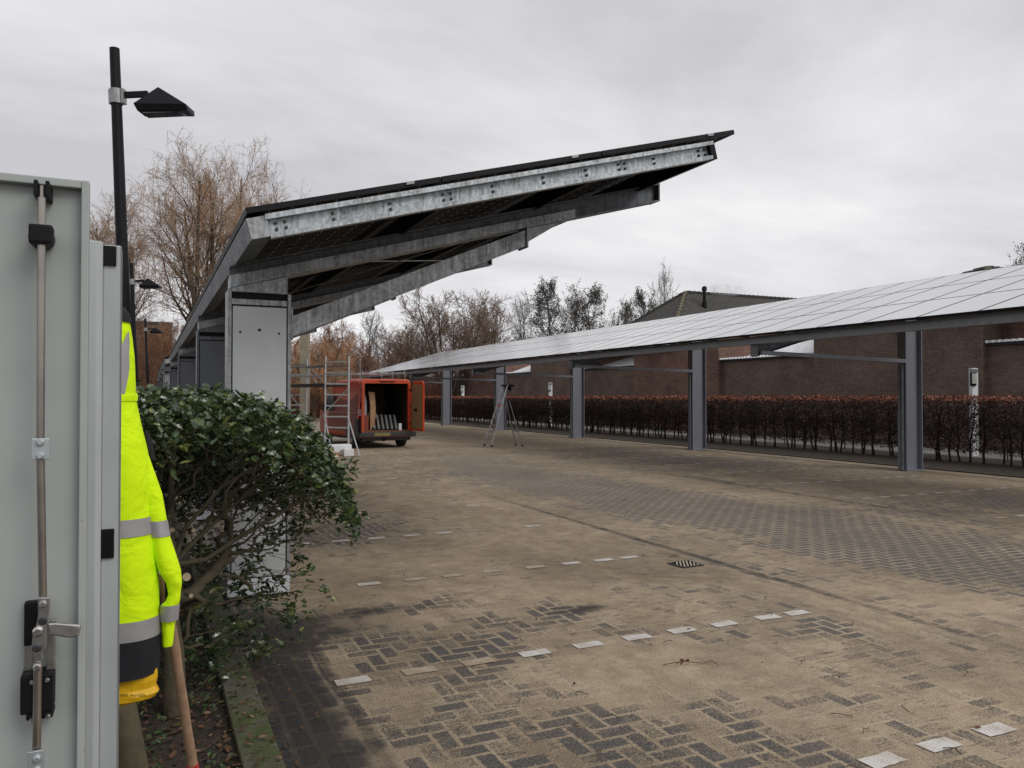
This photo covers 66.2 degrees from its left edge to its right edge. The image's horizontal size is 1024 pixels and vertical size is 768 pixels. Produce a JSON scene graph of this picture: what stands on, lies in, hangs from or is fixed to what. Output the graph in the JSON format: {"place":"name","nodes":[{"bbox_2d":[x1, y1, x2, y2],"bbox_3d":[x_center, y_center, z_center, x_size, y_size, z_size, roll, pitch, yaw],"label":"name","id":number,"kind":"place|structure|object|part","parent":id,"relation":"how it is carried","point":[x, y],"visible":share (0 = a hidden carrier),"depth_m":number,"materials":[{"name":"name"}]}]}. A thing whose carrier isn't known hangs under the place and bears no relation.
{"place":"outdoors","nodes":[
{"label":"outdoors","id":0,"kind":"place"},
{"bbox_2d":[136,321,172,357],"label":"apartment block","id":1,"kind":"structure","parent":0,"point":[156,325],"depth_m":90.42,"materials":[{"name":"brown brick"}]},
{"bbox_2d":[157,356,169,390],"bbox_3d":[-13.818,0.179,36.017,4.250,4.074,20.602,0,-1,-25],"label":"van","id":2,"kind":"object","parent":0,"point":[163,373],"visible":0.18,"depth_m":26.93,"materials":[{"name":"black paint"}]},
{"bbox_2d":[136,503,239,767],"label":"planting bed","id":3,"kind":"object","parent":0,"point":[204,733],"depth_m":3.90,"materials":[{"name":"soil"}]},
{"bbox_2d":[0,172,122,767],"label":"shipping container","id":4,"kind":"object","parent":3,"relation":"on","point":[60,371],"visible":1,"depth_m":1.37,"materials":[{"name":"metal"}]},
{"bbox_3d":[-1.111,0.604,1.184,0.820,1.929,0.078,0,-1,-25],"label":"door","id":5,"kind":"part","parent":4,"relation":"part of","materials":[{"name":"paint"}]},
{"bbox_2d":[119,307,181,682],"bbox_3d":[-1.196,0.262,2.290,0.436,1.152,0.241,0,-1,5],"label":"work jacket","id":6,"kind":"object","parent":4,"relation":"hanging from","point":[147,552],"visible":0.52,"depth_m":2.26,"materials":[{"name":"yellow fabric"}]},
{"bbox_2d":[119,668,158,706],"bbox_3d":[-1.205,0.871,2.285,0.356,0.118,0.156,0,-1,1],"label":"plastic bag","id":7,"kind":"object","parent":6,"relation":"hanging from","point":[138,690],"visible":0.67,"depth_m":2.24,"materials":[{"name":"yellow plastic"}]},
{"bbox_2d":[90,178,180,343],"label":"willow tree","id":8,"kind":"object","parent":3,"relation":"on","point":[108,237],"visible":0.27,"depth_m":61.98,"materials":[{"name":"brown plant"}]},
{"bbox_2d":[129,263,161,386],"bbox_3d":[-9.827,-0.627,21.012,0.841,5.220,0.219,0,-1,0],"label":"street lamp","id":9,"kind":"object","parent":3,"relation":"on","point":[147,283],"visible":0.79,"depth_m":20.99,"materials":[{"name":"black metal"}]},
{"bbox_2d":[119,504,183,767],"bbox_3d":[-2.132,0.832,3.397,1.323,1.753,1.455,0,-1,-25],"label":"kerb","id":10,"kind":"object","parent":3,"relation":"on","point":[132,752],"depth_m":2.94,"materials":[{"name":"grey concrete"}]},
{"bbox_2d":[108,46,194,331],"bbox_3d":[-3.704,-0.831,8.014,0.841,5.220,0.219,0,-1,0],"label":"street lamp","id":11,"kind":"object","parent":3,"relation":"on","point":[157,102],"visible":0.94,"depth_m":7.99,"materials":[{"name":"black metal"}]},
{"bbox_2d":[144,319,162,391],"bbox_3d":[-16.453,-0.391,36.011,0.841,5.220,0.219,0,-1,0],"label":"street lamp","id":12,"kind":"object","parent":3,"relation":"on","point":[154,330],"visible":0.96,"depth_m":35.98,"materials":[{"name":"black metal"}]},
{"bbox_2d":[158,572,198,767],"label":"broom","id":13,"kind":"object","parent":3,"relation":"on","point":[182,701],"visible":0.75,"depth_m":2.54,"materials":[{"name":"brown wood"}]},
{"bbox_2d":[137,593,269,767],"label":"ground cover","id":14,"kind":"object","parent":3,"relation":"on","point":[208,752],"visible":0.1,"depth_m":3.98,"materials":[{"name":"green plant"}]},
{"bbox_2d":[160,413,312,499],"bbox_3d":[-3.446,0.931,6.934,2.796,1.793,2.402,0,-1,16],"label":"holly bush","id":15,"kind":"object","parent":3,"relation":"on","point":[223,468],"visible":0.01,"depth_m":6.48,"materials":[{"name":"green plant"}]},
{"bbox_2d":[136,380,369,718],"bbox_3d":[-1.959,0.883,4.671,2.402,1.820,2.796,0,-1,-25],"label":"holly bush","id":16,"kind":"object","parent":3,"relation":"on","point":[250,428],"visible":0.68,"depth_m":4.30,"materials":[{"name":"green plant"}]},
{"bbox_2d":[0,0,1023,376],"label":"sky","id":17,"kind":"structure","parent":0,"point":[874,143],"materials":[{"name":"grey"}]},
{"bbox_2d":[506,365,530,419],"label":"brick shed","id":18,"kind":"structure","parent":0,"point":[521,386],"depth_m":54.10,"materials":[{"name":"brown brick"}]},
{"bbox_2d":[531,354,600,422],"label":"brick house","id":19,"kind":"structure","parent":0,"point":[560,386],"depth_m":49.23,"materials":[{"name":"brown brick"}]},
{"bbox_2d":[175,417,1023,767],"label":"paving","id":20,"kind":"structure","parent":0,"point":[921,587],"depth_m":5.98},
{"bbox_2d":[101,128,258,343],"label":"willow tree","id":21,"kind":"object","parent":20,"relation":"on","point":[195,283],"visible":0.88,"depth_m":56.74,"materials":[{"name":"brown plant"}]},
{"bbox_2d":[191,564,285,767],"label":"kerb","id":22,"kind":"structure","parent":20,"relation":"on","point":[258,724],"depth_m":3.98,"materials":[{"name":"concrete"}]},
{"bbox_2d":[181,137,310,340],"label":"willow tree","id":23,"kind":"object","parent":20,"relation":"on","point":[271,200],"visible":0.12,"depth_m":64.96,"materials":[{"name":"brown plant"}]},
{"bbox_2d":[300,334,309,424],"bbox_3d":[-7.248,-0.143,27.506,0.340,4.450,0.280,0,-1,0],"label":"timber post","id":24,"kind":"object","parent":20,"relation":"on","point":[304,347],"visible":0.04,"depth_m":27.40,"materials":[{"name":"brown wood"}]},
{"bbox_2d":[291,395,326,418],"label":"beech hedge","id":25,"kind":"object","parent":20,"relation":"on","point":[298,408],"visible":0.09,"depth_m":57.17,"materials":[{"name":"brown plant"}]},
{"bbox_2d":[291,333,336,379],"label":"bare tree","id":26,"kind":"object","parent":20,"relation":"on","point":[312,350],"visible":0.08,"depth_m":69.90,"materials":[{"name":"brown plant"}]},
{"bbox_2d":[291,332,357,420],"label":"willow tree","id":27,"kind":"object","parent":20,"relation":"on","point":[325,350],"visible":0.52,"depth_m":51.62,"materials":[{"name":"brown plant"}]},
{"bbox_2d":[291,356,360,455],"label":"scaffold tower","id":28,"kind":"structure","parent":20,"relation":"on","point":[324,384],"depth_m":22.97,"materials":[{"name":"metal"}]},
{"bbox_2d":[328,444,351,451],"bbox_3d":[-4.787,1.784,21.875,0.600,0.220,0.320,0,-1,-25],"label":"white foam block","id":29,"kind":"object","parent":28,"relation":"on","point":[340,447],"depth_m":21.74,"materials":[{"name":"paint"}]},
{"bbox_2d":[299,319,367,388],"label":"bare tree","id":30,"kind":"object","parent":20,"relation":"on","point":[332,339],"visible":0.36,"depth_m":57.31,"materials":[{"name":"brown plant"}]},
{"bbox_2d":[333,449,338,456],"bbox_3d":[-4.815,1.880,21.373,0.200,0.200,0.197,0,-1,-25],"label":"paint bucket","id":31,"kind":"object","parent":20,"relation":"on","point":[335,451],"visible":0.6,"depth_m":21.30,"materials":[{"name":"white paint"}]},
{"bbox_2d":[342,449,353,455],"bbox_3d":[-4.526,1.888,21.673,0.280,0.194,0.280,0,-1,-25],"label":"white crate","id":32,"kind":"object","parent":20,"relation":"on","point":[348,452],"visible":0.94,"depth_m":21.55,"materials":[{"name":"paint"}]},
{"bbox_2d":[353,351,360,378],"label":"street light","id":33,"kind":"object","parent":20,"relation":"on","point":[359,366],"visible":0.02,"depth_m":60.01,"materials":[{"name":"metal"}]},
{"bbox_2d":[320,370,424,447],"bbox_3d":[-4.942,0.819,26.723,2.180,2.498,5.478,0,-1,-29],"label":"delivery van","id":34,"kind":"object","parent":20,"relation":"on","point":[402,400],"visible":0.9,"depth_m":25.40,"materials":[{"name":"orange paint"}]},
{"bbox_3d":[-6.327,0.638,27.221,0.010,0.560,1.070,0,-1,-29],"label":"side window","id":35,"kind":"part","parent":34,"relation":"part of","materials":[{"name":"black glass"}]},
{"bbox_3d":[-4.611,0.691,24.219,0.070,1.580,0.760,0,-1,-13],"label":"rear door","id":36,"kind":"part","parent":34,"relation":"part of","materials":[{"name":"orange paint"}]},
{"bbox_2d":[365,396,366,414],"bbox_3d":[-4.759,0.885,25.153,0.240,1.180,0.040,0,-1,-29],"label":"grey sheet","id":37,"kind":"object","parent":34,"relation":"in","point":[365,406],"visible":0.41,"depth_m":25.17,"materials":[{"name":"grey metal"}]},
{"bbox_2d":[365,415,368,429],"bbox_3d":[-4.690,1.234,25.106,0.120,0.480,0.300,0,-1,-29],"label":"red case","id":38,"kind":"object","parent":34,"relation":"in","point":[366,421],"visible":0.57,"depth_m":24.97,"materials":[{"name":"paint"}]},
{"bbox_2d":[368,392,375,429],"bbox_3d":[-4.503,0.861,25.227,0.240,1.230,0.080,0,-1,-29],"label":"wooden board","id":39,"kind":"object","parent":34,"relation":"in","point":[371,395],"visible":1,"depth_m":25.20,"materials":[{"name":"brown wood"}]},
{"bbox_2d":[372,415,398,429],"bbox_3d":[-4.139,1.247,25.487,0.840,0.492,0.603,0,-1,-17],"label":"slatted panel pack","id":40,"kind":"object","parent":34,"relation":"in","point":[385,422],"visible":0.93,"depth_m":25.45,"materials":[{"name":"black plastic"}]},
{"bbox_3d":[-3.030,0.704,25.080,0.080,1.580,0.760,1,-1,-39],"label":"rear door","id":41,"kind":"part","parent":34,"relation":"part of","materials":[{"name":"orange paint"}]},
{"bbox_2d":[292,505,479,516],"bbox_3d":[-1.750,1.819,11.286,2.743,0.001,0.106,0,-1,-25],"label":"bay marking","id":42,"kind":"object","parent":20,"relation":"on","point":[391,510],"visible":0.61,"depth_m":11.30,"materials":[{"name":"white paint"}]},
{"bbox_2d":[291,525,539,544],"bbox_3d":[-1.046,1.788,9.352,3.093,0.001,0.109,0,-1,-25],"label":"bay marking","id":43,"kind":"object","parent":20,"relation":"on","point":[415,534],"visible":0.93,"depth_m":9.27,"materials":[{"name":"white paint"}]},
{"bbox_2d":[169,130,734,598],"bbox_3d":[-4.223,-0.142,15.558,4.250,4.074,20.602,0,-1,-25],"label":"solar carport","id":44,"kind":"object","parent":20,"relation":"on","point":[283,274],"visible":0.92,"depth_m":6.80,"materials":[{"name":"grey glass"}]},
{"bbox_2d":[357,555,637,585],"bbox_3d":[-0.030,1.758,7.455,2.902,0.001,0.109,0,-1,-25],"label":"bay marking","id":45,"kind":"object","parent":20,"relation":"on","point":[486,571],"visible":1,"depth_m":7.37,"materials":[{"name":"white paint"}]},
{"bbox_2d":[483,385,522,446],"bbox_3d":[-0.292,1.045,26.089,1.240,2.050,0.705,0,-1,-11],"label":"stepladder","id":46,"kind":"object","parent":20,"relation":"on","point":[507,387],"visible":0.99,"depth_m":25.97,"materials":[{"name":"metal"}]},
{"bbox_2d":[144,554,968,767],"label":"fallen twigs","id":47,"kind":"object","parent":20,"relation":"on","point":[213,742],"visible":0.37,"depth_m":3.76,"materials":[{"name":"brown wood"}]},
{"bbox_2d":[141,443,993,767],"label":"leaf litter","id":48,"kind":"object","parent":20,"relation":"on","point":[227,747],"visible":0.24,"depth_m":3.89,"materials":[{"name":"brown plant"}]},
{"bbox_2d":[334,609,811,685],"bbox_3d":[0.622,1.724,5.255,3.599,0.001,0.109,0,-1,-25],"label":"bay marking","id":49,"kind":"object","parent":20,"relation":"on","point":[365,678],"visible":1,"depth_m":5.08,"materials":[{"name":"white paint"}]},
{"bbox_2d":[663,659,702,664],"bbox_3d":[1.041,1.704,4.822,0.251,0.036,0.087,0,-1,-16],"label":"dry leaf","id":50,"kind":"object","parent":20,"relation":"on","point":[682,660],"visible":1,"depth_m":4.81,"materials":[{"name":"brown plant"}]},
{"bbox_2d":[667,560,703,567],"bbox_3d":[1.696,1.763,7.681,0.260,0.020,0.236,0,-1,-29],"label":"drain grate","id":51,"kind":"object","parent":20,"relation":"on","point":[685,564],"visible":1,"depth_m":7.66,"materials":[{"name":"metal"}]},
{"bbox_2d":[363,264,1023,470],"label":"solar carport","id":52,"kind":"object","parent":20,"relation":"on","point":[909,308],"visible":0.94,"depth_m":17.60,"materials":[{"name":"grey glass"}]},
{"bbox_2d":[650,460,768,465],"bbox_3d":[4.742,1.944,19.309,4.074,0.001,0.108,0,-1,-25],"label":"bay marking","id":53,"kind":"object","parent":20,"relation":"on","point":[701,463],"visible":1,"depth_m":19.21,"materials":[{"name":"white paint"}]},
{"bbox_2d":[693,467,833,474],"bbox_3d":[5.647,1.914,17.359,4.073,0.001,0.110,0,-1,-25],"label":"bay marking","id":54,"kind":"object","parent":20,"relation":"on","point":[746,471],"visible":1,"depth_m":17.05,"materials":[{"name":"white paint"}]},
{"bbox_2d":[768,475,915,484],"bbox_3d":[6.550,1.883,15.408,4.074,0.001,0.110,0,-1,-25],"label":"bay marking","id":55,"kind":"object","parent":20,"relation":"on","point":[834,480],"visible":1,"depth_m":15.33,"materials":[{"name":"white paint"}]},
{"bbox_2d":[858,722,1016,767],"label":"bay marking","id":56,"kind":"object","parent":20,"relation":"on","point":[883,759],"visible":1,"depth_m":3.69,"materials":[{"name":"white paint"}]},
{"bbox_2d":[860,486,1022,498],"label":"bay marking","id":57,"kind":"object","parent":20,"relation":"on","point":[937,492],"visible":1,"depth_m":13.41,"materials":[{"name":"white paint"}]},
{"bbox_2d":[424,417,1023,475],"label":"planting bed","id":58,"kind":"object","parent":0,"point":[992,465],"visible":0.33,"depth_m":23.52,"materials":[{"name":"soil"}]},
{"bbox_2d":[350,338,384,378],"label":"bare tree","id":59,"kind":"object","parent":58,"relation":"on","point":[363,361],"visible":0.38,"depth_m":65.47,"materials":[{"name":"brown plant"}]},
{"bbox_2d":[343,310,396,370],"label":"bare tree","id":60,"kind":"object","parent":58,"relation":"on","point":[374,331],"visible":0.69,"depth_m":73.85,"materials":[{"name":"brown plant"}]},
{"bbox_2d":[424,394,1023,466],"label":"beech hedge","id":61,"kind":"object","parent":58,"relation":"on","point":[483,408],"visible":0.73,"depth_m":24.73,"materials":[{"name":"brown plant"}]},
{"bbox_2d":[452,402,1023,461],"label":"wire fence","id":62,"kind":"object","parent":58,"relation":"on","point":[839,436],"visible":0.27,"depth_m":23.95,"materials":[{"name":"metal"}]},
{"bbox_2d":[432,416,1023,460],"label":"footpath","id":63,"kind":"structure","parent":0,"point":[953,453],"depth_m":27.17,"materials":[{"name":"grey concrete"}]},
{"bbox_2d":[370,311,449,388],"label":"bare tree","id":64,"kind":"object","parent":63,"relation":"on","point":[402,357],"visible":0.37,"depth_m":69.48,"materials":[{"name":"brown plant"}]},
{"bbox_2d":[382,285,512,395],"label":"bare tree","id":65,"kind":"object","parent":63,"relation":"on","point":[461,337],"visible":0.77,"depth_m":61.16,"materials":[{"name":"brown plant"}]},
{"bbox_2d":[460,386,463,418],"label":"white lamp post","id":66,"kind":"object","parent":63,"relation":"on","point":[462,390],"visible":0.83,"depth_m":56.27,"materials":[{"name":"metal"}]},
{"bbox_2d":[548,383,551,424],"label":"white lamp post","id":67,"kind":"object","parent":63,"relation":"on","point":[549,389],"visible":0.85,"depth_m":44.01,"materials":[{"name":"metal"}]},
{"bbox_2d":[969,368,978,455],"bbox_3d":[12.592,0.777,21.438,0.300,2.420,0.210,0,-1,-17],"label":"station","id":68,"kind":"object","parent":63,"relation":"on","point":[973,381],"visible":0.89,"depth_m":21.43,"materials":[{"name":"paint"}]},
{"bbox_2d":[719,340,813,438],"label":"brick shed","id":69,"kind":"structure","parent":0,"point":[766,375],"depth_m":32.24,"materials":[{"name":"brown brick"}]},
{"label":"ground","id":70,"kind":"structure","parent":0,"visible":0},
{"bbox_2d":[136,318,184,376],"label":"willow tree","id":71,"kind":"object","parent":70,"relation":"on","point":[161,340],"visible":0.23,"depth_m":69.26,"materials":[{"name":"brown plant"}]},
{"bbox_2d":[137,334,456,416],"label":"thicket","id":72,"kind":"object","parent":70,"relation":"on","point":[434,389],"visible":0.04,"depth_m":63.34,"materials":[{"name":"brown plant"}]},
{"bbox_2d":[364,322,417,378],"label":"bare tree","id":73,"kind":"object","parent":70,"relation":"on","point":[377,345],"visible":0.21,"depth_m":79.27,"materials":[{"name":"brown plant"}]},
{"bbox_2d":[452,374,462,411],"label":"brick shed","id":74,"kind":"structure","parent":70,"relation":"on","point":[457,392],"depth_m":64.72,"materials":[{"name":"brown brick"}]},
{"bbox_2d":[447,287,536,370],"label":"bare tree","id":75,"kind":"object","parent":70,"relation":"on","point":[494,330],"visible":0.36,"depth_m":67.42,"materials":[{"name":"brown plant"}]},
{"bbox_2d":[463,362,530,417],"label":"brick house","id":76,"kind":"structure","parent":70,"relation":"on","point":[477,388],"depth_m":59.70,"materials":[{"name":"brown brick"}]},
{"bbox_2d":[506,288,541,341],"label":"bare tree","id":77,"kind":"object","parent":70,"relation":"on","point":[517,316],"visible":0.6,"depth_m":71.99,"materials":[{"name":"brown plant"}]},
{"bbox_2d":[510,275,576,341],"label":"alder tree","id":78,"kind":"object","parent":70,"relation":"on","point":[540,302],"visible":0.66,"depth_m":60.04,"materials":[{"name":"grey plant"}]},
{"bbox_2d":[554,283,605,334],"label":"bare tree","id":79,"kind":"object","parent":70,"relation":"on","point":[569,312],"visible":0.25,"depth_m":72.29,"materials":[{"name":"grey plant"}]},
{"bbox_2d":[544,278,621,334],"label":"alder tree","id":80,"kind":"object","parent":70,"relation":"on","point":[597,298],"visible":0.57,"depth_m":61.31,"materials":[{"name":"grey plant"}]},
{"bbox_2d":[584,356,633,426],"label":"brick shed","id":81,"kind":"structure","parent":70,"relation":"on","point":[606,382],"depth_m":43.47,"materials":[{"name":"brown brick"}]},
{"bbox_2d":[605,295,635,325],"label":"alder tree","id":82,"kind":"object","parent":70,"relation":"on","point":[627,318],"visible":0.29,"depth_m":69.17,"materials":[{"name":"grey plant"}]},
{"bbox_2d":[617,284,658,321],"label":"alder tree","id":83,"kind":"object","parent":70,"relation":"on","point":[640,299],"visible":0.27,"depth_m":76.57,"materials":[{"name":"grey plant"}]},
{"bbox_2d":[647,263,679,304],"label":"bare tree","id":84,"kind":"object","parent":70,"relation":"on","point":[664,292],"visible":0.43,"depth_m":80.28,"materials":[{"name":"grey plant"}]},
{"bbox_2d":[587,286,796,365],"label":"hip roof house","id":85,"kind":"structure","parent":70,"relation":"on","point":[689,302],"depth_m":43.59,"materials":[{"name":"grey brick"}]},
{"bbox_2d":[634,332,808,432],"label":"brick house","id":86,"kind":"structure","parent":70,"relation":"on","point":[659,383],"depth_m":37.76,"materials":[{"name":"brown brick"}]},
{"bbox_2d":[427,422,1023,477],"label":"kerb","id":87,"kind":"structure","parent":70,"relation":"on","point":[1005,475],"depth_m":21.13,"materials":[{"name":"grey concrete"}]},
{"bbox_2d":[814,311,1002,449],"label":"brick house","id":88,"kind":"structure","parent":70,"relation":"on","point":[951,357],"depth_m":26.64,"materials":[{"name":"brown brick"}]},
{"bbox_2d":[961,266,1023,339],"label":"hip roof house","id":89,"kind":"structure","parent":70,"relation":"on","point":[1012,330],"depth_m":24.01,"materials":[{"name":"brown brick"}]},
{"bbox_2d":[985,338,1023,451],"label":"brick shed","id":90,"kind":"structure","parent":70,"relation":"on","point":[1006,366],"depth_m":23.42,"materials":[{"name":"brown brick"}]},
{"bbox_2d":[1005,243,1023,266],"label":"alder tree","id":91,"kind":"object","parent":70,"relation":"on","point":[1016,262],"visible":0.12,"depth_m":40.29,"materials":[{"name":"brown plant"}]}
]}

